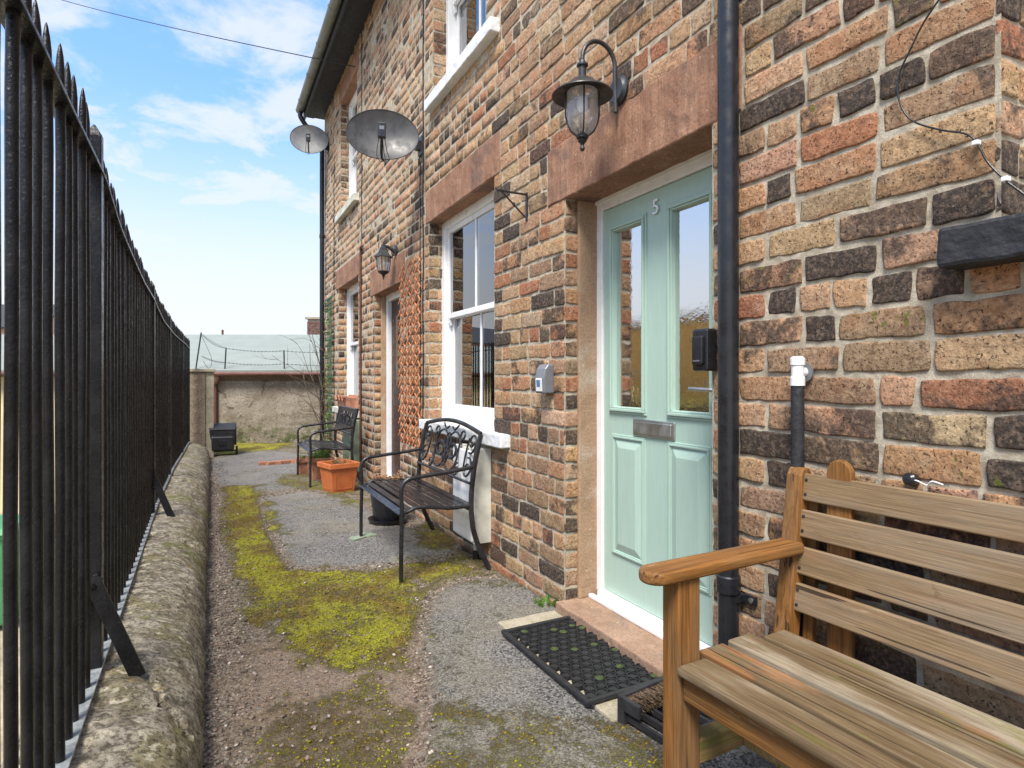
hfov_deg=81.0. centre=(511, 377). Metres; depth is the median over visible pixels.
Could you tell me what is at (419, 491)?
metal bench
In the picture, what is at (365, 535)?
stone chip
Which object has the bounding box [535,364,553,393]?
key safe
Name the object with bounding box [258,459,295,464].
edging stones
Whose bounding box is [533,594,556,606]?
weed clump
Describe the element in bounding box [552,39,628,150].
wall lantern
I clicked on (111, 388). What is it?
iron railings
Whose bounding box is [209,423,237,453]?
wheelie bin
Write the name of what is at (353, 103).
window
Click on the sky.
(219, 205)
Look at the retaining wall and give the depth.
2.16 m
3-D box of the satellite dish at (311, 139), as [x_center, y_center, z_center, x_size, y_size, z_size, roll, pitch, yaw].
[-3.014,-3.560,9.035,0.403,0.481,0.490,0,0,31]
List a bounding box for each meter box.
[343,418,358,471]
[453,443,490,559]
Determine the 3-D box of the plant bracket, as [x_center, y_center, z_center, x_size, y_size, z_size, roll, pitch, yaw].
[-0.004,-0.972,3.354,0.201,0.173,0.018,0,0,-27]
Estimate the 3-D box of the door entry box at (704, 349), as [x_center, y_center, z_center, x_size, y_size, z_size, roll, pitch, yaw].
[0.681,-0.097,2.137,0.068,0.150,0.076,0,0,-27]
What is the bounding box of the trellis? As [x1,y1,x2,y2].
[398,257,420,447]
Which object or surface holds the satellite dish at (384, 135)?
attached to the brick house at (392, 38)
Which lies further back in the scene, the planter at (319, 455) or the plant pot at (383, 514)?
the planter at (319, 455)
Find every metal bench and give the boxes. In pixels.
[297,405,359,487]
[359,418,490,582]
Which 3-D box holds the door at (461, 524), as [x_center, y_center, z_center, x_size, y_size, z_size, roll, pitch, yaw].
[-0.322,0.755,3.933,0.012,0.570,0.330,0,0,-27]
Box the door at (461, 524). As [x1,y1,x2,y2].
[453,447,472,541]
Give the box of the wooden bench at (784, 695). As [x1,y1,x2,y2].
[639,460,1023,767]
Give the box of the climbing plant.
[257,296,338,451]
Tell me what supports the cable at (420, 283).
attached to the brick house at (392, 38)
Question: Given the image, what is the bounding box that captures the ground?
[0,513,19,763]
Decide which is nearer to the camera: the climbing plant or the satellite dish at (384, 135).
the satellite dish at (384, 135)
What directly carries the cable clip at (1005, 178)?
attached to the brick house at (767, 190)
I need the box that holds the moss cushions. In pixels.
[218,473,662,767]
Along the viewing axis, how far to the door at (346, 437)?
7.27 m
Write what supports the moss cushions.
on the path
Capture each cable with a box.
[361,30,361,249]
[419,156,420,434]
[422,0,423,431]
[896,0,1023,195]
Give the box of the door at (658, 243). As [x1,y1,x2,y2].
[604,167,711,645]
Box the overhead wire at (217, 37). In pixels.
[62,0,354,66]
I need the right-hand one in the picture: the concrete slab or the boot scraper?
the boot scraper
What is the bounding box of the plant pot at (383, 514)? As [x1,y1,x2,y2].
[368,470,405,525]
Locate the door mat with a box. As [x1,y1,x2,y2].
[501,615,657,705]
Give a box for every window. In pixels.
[347,283,358,395]
[349,90,356,197]
[442,190,493,428]
[446,0,485,71]
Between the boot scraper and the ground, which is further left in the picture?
the ground
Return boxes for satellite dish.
[290,125,328,154]
[345,109,422,162]
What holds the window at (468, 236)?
in the brick house at (767, 190)
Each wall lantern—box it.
[374,241,397,279]
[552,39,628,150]
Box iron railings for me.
[0,0,189,767]
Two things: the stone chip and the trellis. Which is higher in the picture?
the trellis
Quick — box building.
[0,335,324,512]
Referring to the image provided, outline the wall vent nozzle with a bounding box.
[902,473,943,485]
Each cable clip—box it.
[971,139,980,146]
[1001,176,1010,182]
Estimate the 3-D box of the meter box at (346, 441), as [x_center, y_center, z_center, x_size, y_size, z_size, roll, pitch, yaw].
[-1.956,0.820,7.320,0.135,0.620,0.440,0,0,-27]
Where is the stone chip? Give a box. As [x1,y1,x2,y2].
[349,531,376,540]
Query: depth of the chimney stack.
19.00 m
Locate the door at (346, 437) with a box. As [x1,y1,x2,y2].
[343,433,350,459]
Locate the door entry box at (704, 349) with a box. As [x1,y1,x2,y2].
[692,328,716,370]
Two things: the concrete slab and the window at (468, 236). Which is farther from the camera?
the window at (468, 236)
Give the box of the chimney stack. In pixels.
[305,317,324,334]
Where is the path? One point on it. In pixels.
(481, 662)
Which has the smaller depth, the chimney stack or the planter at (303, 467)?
the planter at (303, 467)
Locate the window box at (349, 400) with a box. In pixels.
[335,394,357,407]
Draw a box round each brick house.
[296,0,424,520]
[419,0,1023,728]
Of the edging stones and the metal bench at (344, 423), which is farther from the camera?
the edging stones
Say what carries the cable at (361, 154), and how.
attached to the brick house at (392, 38)
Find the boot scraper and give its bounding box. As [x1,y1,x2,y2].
[617,676,714,743]
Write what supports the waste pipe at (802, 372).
attached to the brick house at (767, 190)
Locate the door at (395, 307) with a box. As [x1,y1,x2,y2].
[392,299,399,477]
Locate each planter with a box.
[296,454,308,473]
[305,449,334,479]
[317,457,359,492]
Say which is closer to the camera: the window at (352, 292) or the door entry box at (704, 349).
the door entry box at (704, 349)
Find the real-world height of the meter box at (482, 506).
0.735 m
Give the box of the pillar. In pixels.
[190,369,215,457]
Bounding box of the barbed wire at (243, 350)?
[195,332,324,368]
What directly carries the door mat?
on the concrete slab
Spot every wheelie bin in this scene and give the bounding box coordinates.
[0,514,18,625]
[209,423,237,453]
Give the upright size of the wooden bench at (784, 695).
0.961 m
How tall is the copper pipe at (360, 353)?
2.752 m
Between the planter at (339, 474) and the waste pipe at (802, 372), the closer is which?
the waste pipe at (802, 372)
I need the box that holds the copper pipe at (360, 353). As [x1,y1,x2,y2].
[359,245,363,474]
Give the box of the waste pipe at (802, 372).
[790,356,813,636]
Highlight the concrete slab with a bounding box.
[498,611,616,721]
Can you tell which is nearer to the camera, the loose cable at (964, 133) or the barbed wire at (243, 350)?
the loose cable at (964, 133)
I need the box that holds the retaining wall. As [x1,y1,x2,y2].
[1,443,209,767]
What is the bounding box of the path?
[202,442,775,767]
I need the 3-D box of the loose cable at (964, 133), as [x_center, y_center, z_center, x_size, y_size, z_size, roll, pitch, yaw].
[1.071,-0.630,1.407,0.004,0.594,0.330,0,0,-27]
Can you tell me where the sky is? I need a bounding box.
[0,0,329,334]
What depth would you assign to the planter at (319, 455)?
6.88 m
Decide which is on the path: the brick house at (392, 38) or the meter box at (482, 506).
the brick house at (392, 38)
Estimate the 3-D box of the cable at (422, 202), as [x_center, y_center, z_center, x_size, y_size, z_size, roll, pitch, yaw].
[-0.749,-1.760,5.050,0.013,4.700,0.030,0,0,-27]
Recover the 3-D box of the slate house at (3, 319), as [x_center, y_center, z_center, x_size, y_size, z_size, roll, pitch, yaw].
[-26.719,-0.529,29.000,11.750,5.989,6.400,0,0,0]
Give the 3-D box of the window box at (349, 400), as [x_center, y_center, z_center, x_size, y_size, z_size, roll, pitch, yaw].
[-2.159,0.321,7.867,0.209,0.175,0.603,0,0,-27]
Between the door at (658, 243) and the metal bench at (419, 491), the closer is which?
the door at (658, 243)
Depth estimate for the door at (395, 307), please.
6.43 m
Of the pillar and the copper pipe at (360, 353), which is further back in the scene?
the pillar
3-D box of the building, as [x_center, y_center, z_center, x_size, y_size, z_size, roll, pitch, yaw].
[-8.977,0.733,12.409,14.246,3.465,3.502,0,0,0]
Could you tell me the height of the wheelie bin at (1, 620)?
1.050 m
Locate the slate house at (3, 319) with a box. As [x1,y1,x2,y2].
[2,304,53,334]
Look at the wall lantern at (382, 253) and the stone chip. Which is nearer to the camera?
the stone chip
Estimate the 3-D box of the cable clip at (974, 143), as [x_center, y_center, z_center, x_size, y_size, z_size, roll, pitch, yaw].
[1.079,-0.544,1.394,0.016,0.011,0.014,0,0,-27]
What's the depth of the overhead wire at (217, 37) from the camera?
8.66 m
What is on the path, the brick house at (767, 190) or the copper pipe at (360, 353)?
the brick house at (767, 190)
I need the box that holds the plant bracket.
[495,186,527,220]

